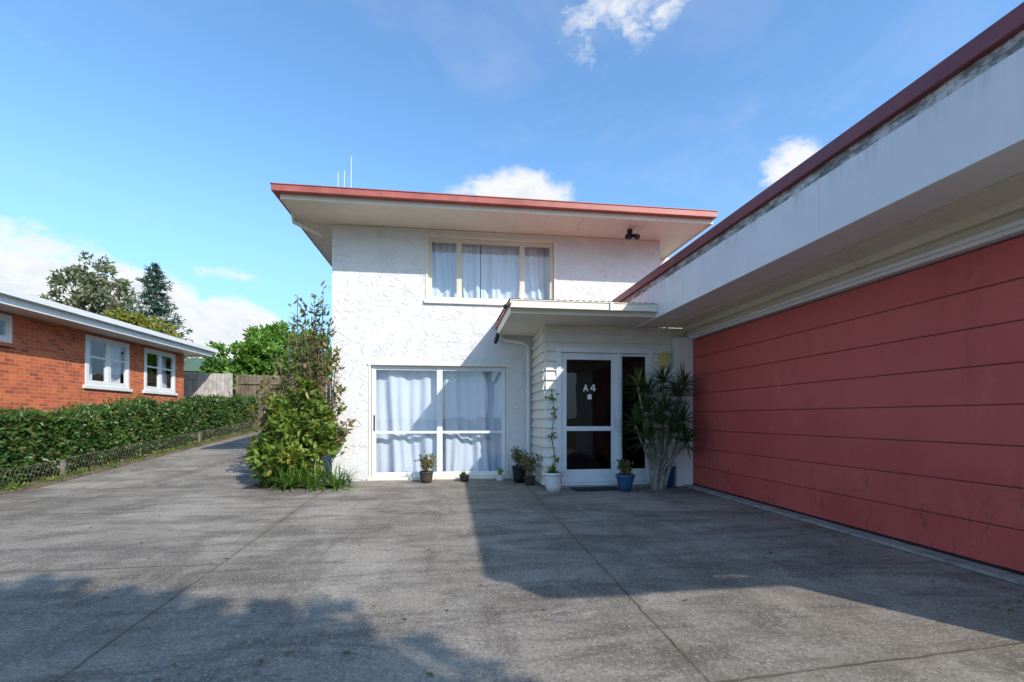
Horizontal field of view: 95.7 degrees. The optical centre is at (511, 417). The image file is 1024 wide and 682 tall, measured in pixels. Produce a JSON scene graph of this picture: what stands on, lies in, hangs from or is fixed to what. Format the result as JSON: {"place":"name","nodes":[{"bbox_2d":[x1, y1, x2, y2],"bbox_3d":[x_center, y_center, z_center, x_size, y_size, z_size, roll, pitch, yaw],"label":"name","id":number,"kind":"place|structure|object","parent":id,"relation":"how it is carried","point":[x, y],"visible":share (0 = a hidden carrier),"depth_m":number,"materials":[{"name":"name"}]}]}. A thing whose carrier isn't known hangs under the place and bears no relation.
{"place":"outdoors","nodes":[
{"label":"outdoors","id":0,"kind":"place"},
{"bbox_2d":[0,311,183,413],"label":"brick wall","id":1,"kind":"structure","parent":0,"point":[42,365],"depth_m":11.19,"materials":[{"name":"brick"}]},
{"bbox_2d":[0,341,17,347],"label":"window sill","id":2,"kind":"structure","parent":1,"relation":"attached to","point":[6,344],"depth_m":9.99,"materials":[{"name":"white wood"}]},
{"bbox_2d":[82,385,132,391],"bbox_3d":[-11.310,-0.812,12.973,0.140,0.085,1.830,0,0,-8],"label":"window sill","id":3,"kind":"structure","parent":1,"relation":"attached to","point":[105,388],"depth_m":12.83,"materials":[{"name":"white wood"}]},
{"bbox_2d":[142,390,177,395],"bbox_3d":[-11.617,-0.812,15.293,0.140,0.085,1.790,0,0,-8],"label":"window sill","id":4,"kind":"structure","parent":1,"relation":"attached to","point":[158,392],"depth_m":15.14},
{"bbox_2d":[0,286,217,356],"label":"fascia and gutter","id":5,"kind":"structure","parent":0,"point":[17,299],"depth_m":11.39,"materials":[{"name":"white paint"}]},
{"bbox_2d":[0,423,264,494],"bbox_3d":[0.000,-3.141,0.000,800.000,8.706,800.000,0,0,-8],"label":"ground","id":6,"kind":"structure","parent":0,"point":[45,474],"depth_m":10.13,"materials":[{"name":"green plant"}]},
{"bbox_2d":[31,251,137,322],"bbox_3d":[-31.265,-6.136,34.149,6.878,11.872,4.267,0,0,-8],"label":"broadleaf tree","id":7,"kind":"object","parent":6,"relation":"on","point":[94,295],"visible":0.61,"depth_m":33.59,"materials":[{"name":"green plant"}]},
{"bbox_2d":[0,392,259,487],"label":"hedge","id":8,"kind":"object","parent":6,"relation":"on","point":[28,437],"visible":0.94,"depth_m":9.87,"materials":[{"name":"green plant"}]},
{"bbox_2d":[0,420,260,486],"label":"wire fence","id":9,"kind":"object","parent":6,"relation":"on","point":[62,464],"visible":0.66,"depth_m":9.60,"materials":[{"name":"metal"}]},
{"bbox_2d":[0,428,266,494],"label":"driveway edging","id":10,"kind":"object","parent":6,"relation":"on","point":[67,478],"visible":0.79,"depth_m":9.28,"materials":[{"name":"grey concrete"}]},
{"bbox_2d":[103,308,187,358],"bbox_3d":[-22.022,-3.255,27.279,5.399,6.510,2.442,0,0,-8],"label":"broadleaf tree","id":11,"kind":"object","parent":6,"relation":"on","point":[139,319],"visible":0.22,"depth_m":27.20,"materials":[{"name":"green plant"}]},
{"bbox_2d":[114,262,199,359],"bbox_3d":[-25.180,-5.468,31.902,7.344,10.736,7.094,0,0,-31],"label":"conifer tree","id":12,"kind":"object","parent":6,"relation":"on","point":[157,308],"visible":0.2,"depth_m":31.83,"materials":[{"name":"green plant"}]},
{"bbox_2d":[166,357,170,387],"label":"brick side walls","id":13,"kind":"structure","parent":6,"relation":"on","point":[168,363],"depth_m":16.54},
{"bbox_2d":[0,313,11,342],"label":"window frame","id":14,"kind":"object","parent":13,"relation":"attached to","point":[6,336],"visible":0.92,"depth_m":9.99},
{"bbox_2d":[0,320,156,386],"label":"dark rooms","id":15,"kind":"object","parent":13,"relation":"attached to","point":[97,350],"depth_m":13.77,"materials":[{"name":"black glass"}]},
{"bbox_2d":[0,303,205,355],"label":"soffit","id":16,"kind":"structure","parent":13,"relation":"on","point":[27,313],"depth_m":11.85,"materials":[{"name":"white paint"}]},
{"bbox_2d":[89,341,91,379],"bbox_3d":[-11.441,-1.525,12.391,0.100,1.330,0.450,0,0,-8],"label":"curtain","id":17,"kind":"object","parent":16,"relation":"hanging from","point":[90,372],"visible":0.07,"depth_m":12.59,"materials":[{"name":"fabric"}]},
{"bbox_2d":[111,345,120,382],"bbox_3d":[-11.599,-1.525,13.500,0.107,1.330,0.450,0,0,-8],"label":"curtain","id":18,"kind":"object","parent":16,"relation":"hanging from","point":[115,366],"visible":0.52,"depth_m":13.61,"materials":[{"name":"fabric"}]},
{"bbox_2d":[162,356,166,387],"bbox_3d":[-11.889,-1.525,15.802,0.099,1.330,0.450,0,0,-8],"label":"curtain","id":19,"kind":"object","parent":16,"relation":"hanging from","point":[164,379],"visible":0.54,"depth_m":15.81,"materials":[{"name":"fabric"}]},
{"bbox_2d":[85,334,128,388],"bbox_3d":[-11.320,-1.525,12.972,0.080,1.330,1.670,0,0,-8],"label":"window frame","id":20,"kind":"object","parent":13,"relation":"attached to","point":[107,359],"visible":0.99,"depth_m":12.93,"materials":[{"name":"white wood"}]},
{"bbox_2d":[144,348,174,392],"bbox_3d":[-11.627,-1.525,15.291,0.080,1.330,1.630,0,0,-8],"label":"window frame","id":21,"kind":"object","parent":13,"relation":"attached to","point":[159,368],"visible":0.98,"depth_m":15.25,"materials":[{"name":"white wood"}]},
{"bbox_2d":[184,358,272,413],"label":"distant house","id":22,"kind":"structure","parent":6,"relation":"on","point":[192,365],"depth_m":28.31,"materials":[{"name":"white paint"}]},
{"bbox_2d":[184,373,331,425],"bbox_3d":[-10.626,-0.667,18.475,11.780,2.164,0.420,0,0,-8],"label":"wooden fence","id":23,"kind":"object","parent":6,"relation":"on","point":[207,384],"visible":0.12,"depth_m":18.19,"materials":[{"name":"grey wood"}]},
{"bbox_2d":[198,320,331,406],"bbox_3d":[-10.981,-2.120,20.909,6.308,4.720,3.005,0,0,-8],"label":"broadleaf tree","id":24,"kind":"object","parent":6,"relation":"on","point":[252,356],"visible":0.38,"depth_m":20.18,"materials":[{"name":"green plant"}]},
{"bbox_2d":[660,258,669,264],"bbox_3d":[0.282,-1.200,13.151,8.390,4.800,7.999,0,0,-8],"label":"side and back walls","id":25,"kind":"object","parent":6,"relation":"on","point":[662,260],"visible":0.06,"depth_m":10.44,"materials":[{"name":"white paint"}]},
{"bbox_2d":[480,245,480,297],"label":"dark rooms","id":26,"kind":"object","parent":25,"relation":"attached to","point":[480,271],"depth_m":9.50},
{"bbox_2d":[284,200,708,261],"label":"soffit","id":27,"kind":"structure","parent":25,"relation":"on","point":[671,236],"depth_m":8.60,"materials":[{"name":"beige paint"}]},
{"bbox_2d":[302,205,659,242],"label":"soffit battens","id":28,"kind":"object","parent":27,"relation":"attached to","point":[517,219],"visible":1,"depth_m":8.88,"materials":[{"name":"white wood"}]},
{"bbox_2d":[625,229,639,239],"bbox_3d":[2.263,-3.483,8.814,0.296,0.235,0.225,0,0,-8],"label":"security floodlight","id":29,"kind":"object","parent":27,"relation":"attached to","point":[629,235],"visible":1,"depth_m":8.77,"materials":[{"name":"black plastic"}]},
{"bbox_3d":[-0.665,-4.055,12.798,7.620,0.590,9.650,0,0,-8],"label":"roof","id":30,"kind":"object","parent":27,"relation":"on","visible":0},
{"bbox_2d":[291,213,322,237],"bbox_3d":[-3.725,-3.493,8.435,0.542,0.349,0.096,0,0,-29],"label":"eave downpipe","id":31,"kind":"object","parent":30,"relation":"attached to","point":[306,228],"visible":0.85,"depth_m":8.41,"materials":[{"name":"beige paint"}]},
{"bbox_2d":[280,194,712,264],"bbox_3d":[-0.668,-3.638,12.823,7.560,0.125,9.600,0,0,-8],"label":"fascia board","id":32,"kind":"object","parent":25,"relation":"on","point":[283,197],"visible":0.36,"depth_m":8.06,"materials":[{"name":"beige paint"}]},
{"bbox_2d":[270,182,717,266],"bbox_3d":[-0.706,-3.712,12.753,7.692,0.115,9.730,0,0,-8],"label":"roof gutter","id":33,"kind":"object","parent":32,"relation":"attached to","point":[277,189],"visible":0.78,"depth_m":7.91,"materials":[{"name":"metal"}]},
{"bbox_2d":[338,156,351,186],"bbox_3d":[-3.313,-4.455,9.144,0.332,1.410,0.014,0,0,-8],"label":"roof aerial","id":34,"kind":"object","parent":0,"point":[344,172],"visible":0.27,"depth_m":9.14,"materials":[{"name":"white metal"}]},
{"bbox_2d":[0,431,1023,681],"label":"driveway","id":35,"kind":"structure","parent":0,"point":[212,589],"depth_m":3.24,"materials":[{"name":"concrete"}]},
{"bbox_2d":[242,472,333,488],"bbox_3d":[-3.869,1.150,8.657,1.600,0.092,1.620,0,0,-8],"label":"garden bed","id":36,"kind":"object","parent":35,"relation":"on","point":[259,486],"visible":0.14,"depth_m":8.01,"materials":[{"name":"soil"}]},
{"bbox_2d":[244,376,343,485],"bbox_3d":[-3.858,0.279,8.135,1.798,2.042,1.184,0,0,-8],"label":"garden bush","id":37,"kind":"object","parent":36,"relation":"on","point":[281,440],"visible":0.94,"depth_m":8.02,"materials":[{"name":"green plant"}]},
{"bbox_2d":[241,281,356,478],"bbox_3d":[-3.782,-0.698,8.288,1.978,3.622,0.728,0,0,-8],"label":"tall shrub","id":38,"kind":"object","parent":36,"relation":"on","point":[317,368],"visible":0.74,"depth_m":8.31,"materials":[{"name":"green plant"}]},
{"bbox_2d":[248,458,361,492],"bbox_3d":[-3.430,0.967,7.835,1.910,0.737,1.172,0,0,-8],"label":"strap leaf plant","id":39,"kind":"object","parent":36,"relation":"on","point":[282,480],"visible":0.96,"depth_m":7.76,"materials":[{"name":"green plant"}]},
{"bbox_2d":[327,470,360,487],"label":"blue grey plant","id":40,"kind":"object","parent":36,"relation":"in","point":[348,481],"visible":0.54,"depth_m":8.13,"materials":[{"name":"green plant"}]},
{"bbox_2d":[414,453,436,482],"bbox_3d":[-1.576,0.896,8.551,0.351,0.604,0.440,0,0,29],"label":"potted shrub","id":41,"kind":"object","parent":35,"relation":"on","point":[426,475],"visible":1,"depth_m":8.49,"materials":[{"name":"green plant"}]},
{"bbox_2d":[346,478,512,481],"bbox_3d":[-1.496,1.191,8.829,3.850,0.018,0.099,0,0,-8],"label":"wall base","id":42,"kind":"object","parent":35,"relation":"on","point":[420,480],"visible":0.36,"depth_m":8.74,"materials":[{"name":"concrete"}]},
{"bbox_2d":[459,471,468,481],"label":"potted herb","id":43,"kind":"object","parent":35,"relation":"on","point":[464,476],"visible":1,"depth_m":8.65,"materials":[{"name":"black plastic"}]},
{"bbox_2d":[332,226,659,480],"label":"front wall","id":44,"kind":"structure","parent":35,"relation":"on","point":[382,312],"depth_m":8.84,"materials":[{"name":"white paint"}]},
{"bbox_2d":[376,370,436,471],"bbox_3d":[-2.066,0.050,9.062,1.208,2.100,0.159,0,0,-4],"label":"curtain","id":45,"kind":"object","parent":44,"relation":"hanging from","point":[406,400],"visible":0.81,"depth_m":9.06,"materials":[{"name":"fabric"}]},
{"bbox_2d":[367,363,509,480],"bbox_3d":[-1.386,0.072,8.908,2.690,2.215,0.115,0,0,-8],"label":"sliding door surround","id":46,"kind":"object","parent":44,"relation":"attached to","point":[370,478],"visible":1,"depth_m":8.83,"materials":[{"name":"beige paint"}]},
{"bbox_2d":[372,366,505,476],"bbox_3d":[-1.396,0.068,8.985,2.550,2.105,0.080,0,0,-8],"label":"window frame","id":47,"kind":"object","parent":44,"relation":"attached to","point":[439,432],"visible":0.94,"depth_m":8.95,"materials":[{"name":"white wood"}]},
{"bbox_2d":[432,242,479,297],"bbox_3d":[-1.133,-2.850,9.172,1.000,1.300,0.169,0,0,-8],"label":"curtain","id":48,"kind":"object","parent":44,"relation":"hanging from","point":[444,269],"visible":0.62,"depth_m":9.17,"materials":[{"name":"fabric"}]},
{"bbox_2d":[424,299,506,305],"bbox_3d":[-0.393,-2.221,9.027,2.590,0.073,0.100,0,0,-8],"label":"window sill","id":49,"kind":"structure","parent":44,"relation":"attached to","point":[464,302],"depth_m":8.91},
{"bbox_2d":[443,371,500,470],"bbox_3d":[-0.802,0.050,9.257,1.278,2.100,0.210,0,0,-10],"label":"curtain","id":50,"kind":"object","parent":44,"relation":"hanging from","point":[471,400],"visible":0.81,"depth_m":9.27,"materials":[{"name":"fabric"}]},
{"bbox_2d":[428,238,552,301],"bbox_3d":[-0.397,-2.860,9.097,2.460,1.200,0.060,0,0,-8],"label":"window frame","id":51,"kind":"object","parent":44,"relation":"attached to","point":[520,245],"visible":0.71,"depth_m":9.06,"materials":[{"name":"white wood"}]},
{"bbox_2d":[426,234,555,299],"bbox_3d":[-0.390,-2.880,9.040,2.550,1.240,0.055,0,0,-8],"label":"window trim","id":52,"kind":"structure","parent":44,"relation":"attached to","point":[486,238],"depth_m":9.01,"materials":[{"name":"beige wood"}]},
{"bbox_2d":[481,245,548,299],"bbox_3d":[0.085,-2.850,9.339,1.420,1.300,0.190,0,0,-8],"label":"curtain","id":53,"kind":"object","parent":44,"relation":"hanging from","point":[499,272],"visible":0.72,"depth_m":9.32,"materials":[{"name":"fabric"}]},
{"bbox_2d":[500,336,529,474],"bbox_3d":[0.059,-0.210,9.001,0.593,2.727,0.102,0,0,-8],"label":"downpipe","id":54,"kind":"object","parent":44,"relation":"attached to","point":[527,388],"visible":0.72,"depth_m":9.02,"materials":[{"name":"white paint"}]},
{"bbox_2d":[495,468,504,480],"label":"potted cactus","id":55,"kind":"object","parent":35,"relation":"on","point":[499,476],"visible":1,"depth_m":8.75,"materials":[{"name":"white ceramic"}]},
{"bbox_2d":[511,446,529,482],"bbox_3d":[0.144,0.861,8.670,0.451,0.674,0.333,0,0,-25],"label":"potted tree seedling","id":56,"kind":"object","parent":35,"relation":"on","point":[519,473],"visible":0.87,"depth_m":8.56,"materials":[{"name":"black plastic"}]},
{"bbox_2d":[30,485,1020,680],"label":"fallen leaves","id":57,"kind":"object","parent":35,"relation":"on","point":[346,651],"visible":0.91,"depth_m":3.51,"materials":[{"name":"brown plant"}]},
{"bbox_2d":[518,450,541,485],"bbox_3d":[0.314,0.869,8.280,0.438,0.658,0.415,0,0,-8],"label":"potted dry plant","id":58,"kind":"object","parent":35,"relation":"on","point":[528,464],"visible":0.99,"depth_m":8.20,"materials":[{"name":"brown plant"}]},
{"bbox_2d":[543,462,565,491],"bbox_3d":[0.699,0.949,7.515,0.454,0.497,0.400,0,0,-8],"label":"potted aloe","id":59,"kind":"object","parent":35,"relation":"on","point":[553,479],"visible":1,"depth_m":7.45,"materials":[{"name":"white ceramic"}]},
{"bbox_2d":[544,389,558,464],"bbox_3d":[0.682,0.351,7.870,0.241,1.699,0.209,0,0,-8],"label":"climbing plant","id":60,"kind":"object","parent":59,"relation":"in","point":[552,398],"visible":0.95,"depth_m":7.87,"materials":[{"name":"green plant"}]},
{"bbox_2d":[571,486,618,490],"bbox_3d":[1.404,1.188,7.761,0.780,0.016,0.340,0,0,-8],"label":"doormat","id":61,"kind":"object","parent":35,"relation":"on","point":[605,488],"visible":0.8,"depth_m":7.73,"materials":[{"name":"rubber"}]},
{"bbox_2d":[561,484,650,487],"bbox_3d":[1.627,1.186,8.056,1.740,0.028,0.145,0,0,-8],"label":"door step","id":62,"kind":"object","parent":35,"relation":"on","point":[633,485],"depth_m":8.01,"materials":[{"name":"concrete"}]},
{"bbox_2d":[615,459,634,491],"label":"potted succulent","id":63,"kind":"object","parent":35,"relation":"on","point":[625,478],"visible":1,"depth_m":7.53,"materials":[{"name":"blue ceramic"}]},
{"bbox_2d":[619,361,706,489],"bbox_3d":[2.470,0.123,7.681,1.578,2.184,1.082,0,0,-8],"label":"dracaena plant","id":64,"kind":"object","parent":35,"relation":"on","point":[658,463],"visible":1,"depth_m":7.65,"materials":[{"name":"green plant"}]},
{"bbox_2d":[665,458,675,486],"bbox_3d":[2.708,0.946,8.045,0.256,0.501,0.253,0,0,-8],"label":"blue bucket","id":65,"kind":"object","parent":35,"relation":"on","point":[670,483],"visible":0.45,"depth_m":7.95,"materials":[{"name":"plastic"}]},
{"bbox_2d":[611,2,1023,585],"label":"garage","id":66,"kind":"structure","parent":35,"relation":"on","point":[844,311],"depth_m":4.22,"materials":[{"name":"beige paint"}]},
{"bbox_2d":[693,236,1023,571],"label":"door panels","id":67,"kind":"structure","parent":66,"relation":"in","point":[1002,262],"depth_m":4.46,"materials":[{"name":"red paint"}]},
{"bbox_2d":[0,0,1023,407],"label":"sky","id":68,"kind":"structure","parent":0,"point":[136,134],"materials":[{"name":"blue"}]},
{"bbox_2d":[499,313,649,335],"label":"porch soffit","id":69,"kind":"structure","parent":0,"point":[524,324],"depth_m":7.71,"materials":[{"name":"white paint"}]},
{"bbox_2d":[497,308,654,334],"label":"porch fascia","id":70,"kind":"structure","parent":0,"point":[507,315],"depth_m":7.19,"materials":[{"name":"white wood"}]},
{"bbox_2d":[509,299,657,312],"bbox_3d":[1.115,-1.710,7.107,2.315,0.119,0.119,0,0,-8],"label":"porch gutter","id":71,"kind":"object","parent":70,"relation":"attached to","point":[578,305],"visible":1,"depth_m":7.06,"materials":[{"name":"white metal"}]},
{"bbox_3d":[1.829,-0.200,8.741,2.679,2.800,1.148,0,0,-8],"label":"entry framing","id":72,"kind":"object","parent":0,"visible":0},
{"bbox_2d":[495,298,654,328],"bbox_3d":[0.960,-1.810,8.145,2.310,0.149,2.097,0,0,-8],"label":"porch roof sheet","id":73,"kind":"object","parent":72,"relation":"on","point":[501,316],"visible":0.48,"depth_m":7.34,"materials":[{"name":"grey metal"}]},
{"bbox_2d":[494,302,511,343],"bbox_3d":[-0.170,-1.572,7.823,0.182,0.368,1.924,0,0,-8],"label":"gutter outlet","id":74,"kind":"object","parent":73,"relation":"attached to","point":[505,306],"visible":0.98,"depth_m":8.69,"materials":[{"name":"black plastic"}]},
{"bbox_2d":[531,325,686,484],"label":"weatherboards","id":75,"kind":"object","parent":72,"relation":"attached to","point":[547,340],"visible":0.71,"depth_m":8.13,"materials":[{"name":"paint"}]},
{"bbox_2d":[556,347,652,485],"bbox_3d":[1.617,-0.025,8.135,1.740,2.390,0.115,0,0,-8],"label":"front door frame","id":76,"kind":"object","parent":75,"relation":"attached to","point":[590,476],"visible":0.82,"depth_m":8.09,"materials":[{"name":"white wood"}]},
{"bbox_2d":[567,356,644,469],"bbox_3d":[1.653,-0.090,8.142,1.435,1.980,0.001,0,0,-8],"label":"front door glass","id":77,"kind":"object","parent":76,"relation":"attached to","point":[588,449],"visible":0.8,"depth_m":8.12,"materials":[{"name":"black glass"}]},
{"bbox_2d":[583,384,595,398],"bbox_3d":[1.350,-0.450,8.091,0.230,0.260,0.001,0,0,-8],"label":"unit number sign","id":78,"kind":"object","parent":77,"relation":"attached to","point":[589,396],"visible":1,"depth_m":8.09,"materials":[{"name":"white plastic"}]},
{"bbox_2d":[659,352,667,366],"bbox_3d":[2.679,-1.030,8.182,0.140,0.260,0.080,0,0,-8],"label":"wall light","id":79,"kind":"object","parent":75,"relation":"attached to","point":[663,359],"visible":0.99,"depth_m":8.14,"materials":[{"name":"yellow plastic"}]}
]}

